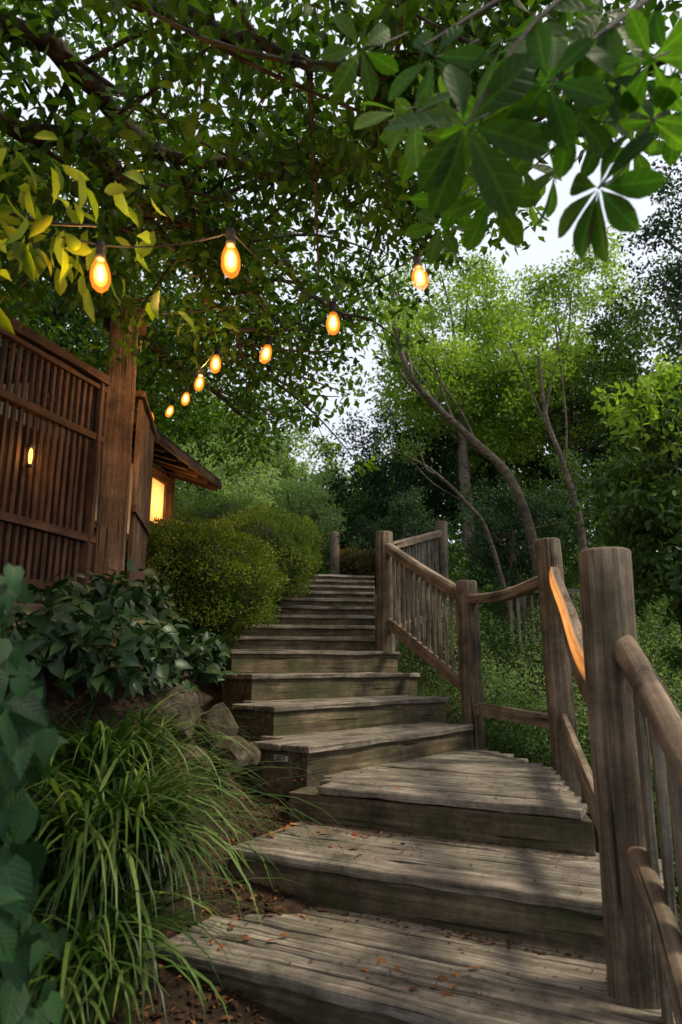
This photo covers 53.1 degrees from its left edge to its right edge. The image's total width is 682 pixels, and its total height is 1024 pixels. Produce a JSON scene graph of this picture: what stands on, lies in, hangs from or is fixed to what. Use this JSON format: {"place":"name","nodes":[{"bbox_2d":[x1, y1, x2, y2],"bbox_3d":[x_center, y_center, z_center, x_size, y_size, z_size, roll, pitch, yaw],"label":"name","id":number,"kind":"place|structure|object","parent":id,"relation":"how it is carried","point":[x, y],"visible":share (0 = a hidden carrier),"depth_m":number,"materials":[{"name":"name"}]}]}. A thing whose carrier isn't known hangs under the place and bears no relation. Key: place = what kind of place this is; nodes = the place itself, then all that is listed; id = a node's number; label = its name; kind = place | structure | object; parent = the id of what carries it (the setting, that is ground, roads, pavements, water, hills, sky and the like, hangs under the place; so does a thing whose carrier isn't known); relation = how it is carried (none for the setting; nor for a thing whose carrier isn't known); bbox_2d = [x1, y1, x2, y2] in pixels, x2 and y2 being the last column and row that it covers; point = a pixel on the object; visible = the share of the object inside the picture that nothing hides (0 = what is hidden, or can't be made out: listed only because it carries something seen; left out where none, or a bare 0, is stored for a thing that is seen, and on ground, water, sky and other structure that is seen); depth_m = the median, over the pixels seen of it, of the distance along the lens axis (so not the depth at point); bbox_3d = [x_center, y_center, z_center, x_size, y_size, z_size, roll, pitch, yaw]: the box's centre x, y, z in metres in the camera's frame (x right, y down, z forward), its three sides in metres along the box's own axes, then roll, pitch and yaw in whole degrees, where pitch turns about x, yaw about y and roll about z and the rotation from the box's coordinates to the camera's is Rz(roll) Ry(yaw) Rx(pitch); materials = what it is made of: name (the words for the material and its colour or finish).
{"place":"outdoors","nodes":[
{"label":"outdoors","id":0,"kind":"place"},
{"bbox_2d":[0,0,681,553],"label":"sky","id":1,"kind":"structure","parent":0,"point":[539,252],"materials":[{"name":"white"}]},
{"bbox_2d":[5,582,681,1023],"bbox_3d":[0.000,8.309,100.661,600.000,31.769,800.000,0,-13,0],"label":"ground","id":2,"kind":"structure","parent":0,"point":[211,692],"depth_m":3.42,"materials":[{"name":"soil"}]},
{"bbox_2d":[11,601,52,611],"bbox_3d":[-1.930,0.546,3.865,0.145,0.111,1.572,-6,-14,26],"label":"rock","id":3,"kind":"object","parent":2,"relation":"on","point":[34,607],"visible":0.02,"depth_m":3.99,"materials":[{"name":"grey stone"}]},
{"bbox_2d":[0,563,69,1023],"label":"vine plant","id":4,"kind":"object","parent":2,"relation":"on","point":[31,739],"visible":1,"depth_m":1.42,"materials":[{"name":"green plant"}]},
{"bbox_2d":[0,312,110,603],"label":"lattice fence","id":5,"kind":"object","parent":2,"relation":"on","point":[47,508],"visible":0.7,"depth_m":4.62,"materials":[{"name":"brown wood"}]},
{"bbox_2d":[26,444,35,466],"bbox_3d":[-2.001,-0.364,4.400,0.050,0.160,0.048,0,-13,0],"label":"fence lantern","id":6,"kind":"object","parent":5,"relation":"attached to","point":[31,447],"visible":1,"depth_m":4.39,"materials":[{"name":"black glass"}]},
{"bbox_2d":[0,383,166,533],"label":"walls","id":7,"kind":"structure","parent":2,"relation":"on","point":[157,467],"depth_m":7.11,"materials":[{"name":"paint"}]},
{"bbox_2d":[0,345,219,484],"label":"roof","id":8,"kind":"structure","parent":7,"relation":"on","point":[44,367],"depth_m":6.14,"materials":[{"name":"brown wood"}]},
{"bbox_2d":[3,363,221,490],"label":"rafters","id":9,"kind":"object","parent":8,"relation":"attached to","point":[165,461],"visible":0.34,"depth_m":8.28,"materials":[{"name":"brown wood"}]},
{"bbox_2d":[0,163,206,370],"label":"oak tree","id":10,"kind":"object","parent":2,"relation":"on","point":[54,311],"visible":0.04,"depth_m":7.93,"materials":[{"name":"green plant"}]},
{"bbox_2d":[33,392,174,587],"bbox_3d":[-2.488,0.276,7.308,0.109,2.307,3.101,-2,-13,9],"label":"frame","id":11,"kind":"object","parent":2,"relation":"on","point":[169,479],"visible":0.05,"depth_m":8.68,"materials":[{"name":"brown wood"}]},
{"bbox_2d":[149,474,166,526],"bbox_3d":[-2.287,-0.124,8.485,0.039,0.615,0.483,-2,-13,9],"label":"window frame","id":12,"kind":"object","parent":11,"relation":"attached to","point":[164,483],"visible":0.38,"depth_m":8.65,"materials":[{"name":"brown wood"}]},
{"bbox_2d":[150,478,163,524],"bbox_3d":[-2.318,-0.122,8.490,0.045,0.560,0.440,-2,-13,9],"label":"lit window","id":13,"kind":"structure","parent":12,"relation":"in","point":[157,498],"depth_m":8.51,"materials":[{"name":"glass"}]},
{"bbox_2d":[1,214,234,435],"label":"oak tree","id":14,"kind":"object","parent":2,"relation":"on","point":[93,331],"visible":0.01,"depth_m":12.92,"materials":[{"name":"green plant"}]},
{"bbox_2d":[0,556,236,699],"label":"ivy shrub","id":15,"kind":"object","parent":2,"relation":"on","point":[77,631],"visible":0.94,"depth_m":3.49,"materials":[{"name":"green plant"}]},
{"bbox_2d":[93,296,146,593],"bbox_3d":[-1.760,-0.386,5.298,0.342,2.704,0.345,4,-13,-16],"label":"gate post","id":16,"kind":"object","parent":2,"relation":"on","point":[113,495],"visible":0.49,"depth_m":5.19,"materials":[{"name":"brown wood"}]},
{"bbox_2d":[22,687,259,817],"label":"ornamental grass","id":17,"kind":"object","parent":2,"relation":"on","point":[93,748],"depth_m":3.11,"materials":[{"name":"green plant"}]},
{"bbox_2d":[125,390,157,586],"bbox_3d":[-1.701,0.094,5.770,0.087,1.982,1.020,2,-13,-9],"label":"board fence panel","id":18,"kind":"object","parent":2,"relation":"on","point":[146,433],"visible":0.74,"depth_m":5.66,"materials":[{"name":"brown wood"}]},
{"bbox_2d":[146,686,202,740],"bbox_3d":[-1.066,1.220,4.079,0.402,0.359,0.484,-3,-13,11],"label":"rock","id":19,"kind":"object","parent":2,"relation":"on","point":[185,696],"visible":0.38,"depth_m":3.95,"materials":[{"name":"grey stone"}]},
{"bbox_2d":[0,730,352,1023],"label":"ornamental grass","id":20,"kind":"object","parent":2,"relation":"on","point":[106,867],"depth_m":2.40,"materials":[{"name":"green plant"}]},
{"bbox_2d":[180,667,193,681],"bbox_3d":[-1.295,1.293,5.411,0.368,0.259,0.484,0,-13,0],"label":"rock","id":21,"kind":"object","parent":2,"relation":"on","point":[186,676],"visible":0.07,"depth_m":5.20,"materials":[{"name":"grey stone"}]},
{"bbox_2d":[178,743,210,781],"bbox_3d":[-0.871,1.431,3.893,0.265,0.216,0.200,0,-13,0],"label":"rock","id":22,"kind":"object","parent":2,"relation":"on","point":[196,753],"visible":0.2,"depth_m":3.83,"materials":[{"name":"grey stone"}]},
{"bbox_2d":[124,517,292,654],"bbox_3d":[-1.492,0.748,7.029,1.986,1.504,1.604,0,-13,0],"label":"round hedge","id":23,"kind":"object","parent":2,"relation":"on","point":[214,574],"visible":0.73,"depth_m":6.61,"materials":[{"name":"green plant"}]},
{"bbox_2d":[163,489,257,529],"bbox_3d":[-1.964,0.414,10.133,2.032,1.817,3.164,0,-13,0],"label":"round hedge","id":24,"kind":"object","parent":2,"relation":"on","point":[199,515],"visible":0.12,"depth_m":10.32,"materials":[{"name":"green plant"}]},
{"bbox_2d":[200,702,238,741],"bbox_3d":[-0.746,1.314,4.213,0.168,0.276,0.247,-10,-16,37],"label":"rock","id":25,"kind":"object","parent":2,"relation":"on","point":[226,713],"visible":0.66,"depth_m":4.15,"materials":[{"name":"grey stone"}]},
{"bbox_2d":[155,381,285,513],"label":"birch tree","id":26,"kind":"object","parent":2,"relation":"on","point":[248,449],"visible":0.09,"depth_m":17.87,"materials":[{"name":"green plant"}]},
{"bbox_2d":[165,433,285,517],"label":"laurel tree","id":27,"kind":"object","parent":2,"relation":"on","point":[180,500],"visible":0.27,"depth_m":13.09,"materials":[{"name":"green plant"}]},
{"bbox_2d":[210,736,256,774],"bbox_3d":[-0.658,1.465,4.115,0.290,0.216,0.202,-5,-14,22],"label":"rock","id":28,"kind":"object","parent":2,"relation":"on","point":[243,753],"visible":0.73,"depth_m":4.05,"materials":[{"name":"grey stone"}]},
{"bbox_2d":[243,745,261,770],"bbox_3d":[-0.621,1.623,4.488,0.200,0.163,0.198,0,-13,0],"label":"rock","id":29,"kind":"object","parent":2,"relation":"on","point":[254,764],"visible":0.34,"depth_m":4.45,"materials":[{"name":"grey stone"}]},
{"bbox_2d":[205,499,325,606],"bbox_3d":[-1.088,0.622,9.830,1.723,1.680,3.490,0,-13,0],"label":"round hedge","id":30,"kind":"object","parent":2,"relation":"on","point":[296,545],"visible":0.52,"depth_m":8.92,"materials":[{"name":"green plant"}]},
{"bbox_2d":[207,418,356,545],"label":"birch tree","id":31,"kind":"object","parent":2,"relation":"on","point":[289,466],"visible":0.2,"depth_m":18.64,"materials":[{"name":"green plant"}]},
{"bbox_2d":[243,470,349,565],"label":"laurel tree","id":32,"kind":"object","parent":2,"relation":"on","point":[308,490],"visible":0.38,"depth_m":14.98,"materials":[{"name":"green plant"}]},
{"bbox_2d":[330,531,339,574],"bbox_3d":[-0.121,1.185,13.369,0.188,1.612,0.190,0,-13,0],"label":"bollard post","id":33,"kind":"object","parent":2,"relation":"on","point":[334,559],"visible":0.53,"depth_m":13.38,"materials":[{"name":"brown wood"}]},
{"bbox_2d":[27,649,648,1023],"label":"fallen leaves","id":34,"kind":"object","parent":2,"relation":"on","point":[443,978],"visible":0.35,"depth_m":3.02,"materials":[{"name":"brown plant"}]},
{"bbox_2d":[0,0,681,476],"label":"overhanging tree","id":35,"kind":"object","parent":2,"relation":"on","point":[338,156],"visible":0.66,"depth_m":3.87,"materials":[{"name":"green plant"}]},
{"bbox_2d":[0,130,195,334],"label":"hanging branch","id":36,"kind":"object","parent":35,"relation":"attached to","point":[37,263],"visible":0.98,"depth_m":2.91,"materials":[{"name":"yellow plant"}]},
{"bbox_2d":[8,49,659,412],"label":"string lights","id":37,"kind":"object","parent":35,"relation":"attached to","point":[100,246],"visible":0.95,"depth_m":2.97,"materials":[{"name":"black rubber"}]},
{"bbox_2d":[320,0,681,264],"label":"chestnut branch","id":38,"kind":"object","parent":35,"relation":"attached to","point":[511,99],"visible":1,"depth_m":1.50,"materials":[{"name":"green plant"}]},
{"bbox_2d":[307,459,394,544],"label":"yew tree","id":39,"kind":"object","parent":2,"relation":"on","point":[350,518],"visible":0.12,"depth_m":19.99,"materials":[{"name":"green plant"}]},
{"bbox_2d":[325,544,376,587],"bbox_3d":[0.471,1.084,13.633,1.720,0.977,1.072,-8,-15,30],"label":"bronze shrub","id":40,"kind":"object","parent":2,"relation":"on","point":[351,562],"visible":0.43,"depth_m":13.44,"materials":[{"name":"brown plant"}]},
{"bbox_2d":[101,355,677,558],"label":"distant trees","id":41,"kind":"object","parent":2,"relation":"on","point":[456,539],"visible":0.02,"depth_m":28.63,"materials":[{"name":"green plant"}]},
{"bbox_2d":[305,380,488,538],"bbox_3d":[1.525,-0.769,17.708,3.866,5.499,4.195,12,-18,-43],"label":"yew tree","id":42,"kind":"object","parent":2,"relation":"on","point":[372,482],"visible":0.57,"depth_m":17.18,"materials":[{"name":"green plant"}]},
{"bbox_2d":[334,485,463,585],"bbox_3d":[1.215,0.717,13.290,2.310,2.471,1.741,-7,-15,29],"label":"camellia shrub","id":43,"kind":"object","parent":2,"relation":"on","point":[420,528],"visible":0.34,"depth_m":13.13,"materials":[{"name":"green plant"}]},
{"bbox_2d":[142,539,672,711],"bbox_3d":[0.484,1.210,14.638,15.270,4.836,19.168,0,-13,0],"label":"ground cover","id":44,"kind":"object","parent":2,"relation":"on","point":[453,576],"visible":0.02,"depth_m":14.62,"materials":[{"name":"green plant"}]},
{"bbox_2d":[335,515,387,553],"bbox_3d":[0.471,0.660,15.254,1.392,1.228,1.226,0,-13,0],"label":"clipped shrub","id":45,"kind":"object","parent":44,"relation":"on","point":[357,527],"visible":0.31,"depth_m":14.92,"materials":[{"name":"green plant"}]},
{"bbox_2d":[154,574,677,1023],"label":"wooden staircase","id":46,"kind":"structure","parent":2,"relation":"on","point":[323,684],"depth_m":3.27,"materials":[{"name":"brown wood"}]},
{"bbox_2d":[376,521,681,1023],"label":"wooden railing","id":47,"kind":"object","parent":46,"relation":"attached to","point":[624,693],"visible":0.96,"depth_m":2.49,"materials":[{"name":"brown wood"}]},
{"bbox_2d":[367,429,522,645],"bbox_3d":[1.513,0.397,10.166,2.250,3.430,0.843,0,-13,0],"label":"leaning tree","id":48,"kind":"object","parent":2,"relation":"on","point":[479,517],"visible":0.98,"depth_m":10.32,"materials":[{"name":"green plant"}]},
{"bbox_2d":[357,258,539,604],"bbox_3d":[1.413,-0.929,9.452,2.608,6.298,1.272,-6,-14,24],"label":"leaning tree","id":49,"kind":"object","parent":2,"relation":"on","point":[499,465],"visible":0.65,"depth_m":9.61,"materials":[{"name":"green plant"}]},
{"bbox_2d":[346,244,560,574],"bbox_3d":[2.715,-2.341,15.744,5.049,8.769,4.440,-10,-16,37],"label":"maple tree","id":50,"kind":"object","parent":2,"relation":"on","point":[425,416],"visible":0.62,"depth_m":15.50,"materials":[{"name":"green plant"}]},
{"bbox_2d":[403,400,590,582],"bbox_3d":[3.957,-0.702,18.557,5.090,5.602,3.912,0,-13,0],"label":"yew tree","id":51,"kind":"object","parent":2,"relation":"on","point":[491,472],"visible":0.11,"depth_m":17.84,"materials":[{"name":"green plant"}]},
{"bbox_2d":[453,470,580,625],"bbox_3d":[3.016,0.715,11.374,2.297,2.749,2.226,0,-13,0],"label":"camellia shrub","id":52,"kind":"object","parent":2,"relation":"on","point":[512,561],"visible":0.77,"depth_m":11.12,"materials":[{"name":"green plant"}]},
{"bbox_2d":[376,569,681,921],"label":"ground cover","id":53,"kind":"object","parent":2,"relation":"on","point":[505,742],"visible":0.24,"depth_m":7.81,"materials":[{"name":"green plant"}]},
{"bbox_2d":[505,587,581,674],"bbox_3d":[2.751,1.655,8.898,1.253,1.322,0.084,4,-13,-16],"label":"garden railing","id":54,"kind":"object","parent":2,"relation":"on","point":[572,591],"visible":0.12,"depth_m":8.85,"materials":[{"name":"brown wood"}]},
{"bbox_2d":[495,299,594,550],"bbox_3d":[2.671,-0.403,8.931,1.140,5.268,1.294,8,-15,-32],"label":"leaning tree","id":55,"kind":"object","parent":2,"relation":"on","point":[579,517],"visible":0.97,"depth_m":9.15,"materials":[{"name":"green plant"}]},
{"bbox_2d":[444,220,663,580],"bbox_3d":[5.077,-2.432,16.795,5.243,8.955,4.945,0,-13,0],"label":"maple tree","id":56,"kind":"object","parent":2,"relation":"on","point":[521,421],"visible":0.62,"depth_m":16.22,"materials":[{"name":"green plant"}]},
{"bbox_2d":[502,363,668,550],"bbox_3d":[7.353,-1.039,18.884,5.807,6.716,4.341,0,-13,0],"label":"yew tree","id":57,"kind":"object","parent":2,"relation":"on","point":[594,453],"visible":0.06,"depth_m":18.28,"materials":[{"name":"green plant"}]},
{"bbox_2d":[512,251,681,488],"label":"maple tree","id":58,"kind":"object","parent":2,"relation":"on","point":[596,417],"visible":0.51,"depth_m":15.55,"materials":[{"name":"green plant"}]},
{"bbox_2d":[525,445,681,614],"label":"camellia shrub","id":59,"kind":"object","parent":2,"relation":"on","point":[568,581],"visible":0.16,"depth_m":11.96,"materials":[{"name":"green plant"}]},
{"bbox_2d":[565,352,681,671],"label":"laurel shrub","id":60,"kind":"object","parent":2,"relation":"on","point":[648,516],"visible":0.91,"depth_m":6.19,"materials":[{"name":"green plant"}]},
{"bbox_2d":[614,112,681,397],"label":"oak tree","id":61,"kind":"object","parent":2,"relation":"on","point":[671,275],"visible":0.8,"depth_m":10.63,"materials":[{"name":"green plant"}]},
{"bbox_2d":[660,529,681,669],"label":"laurel shrub","id":62,"kind":"object","parent":2,"relation":"on","point":[675,569],"visible":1,"depth_m":4.91,"materials":[{"name":"green plant"}]}
]}

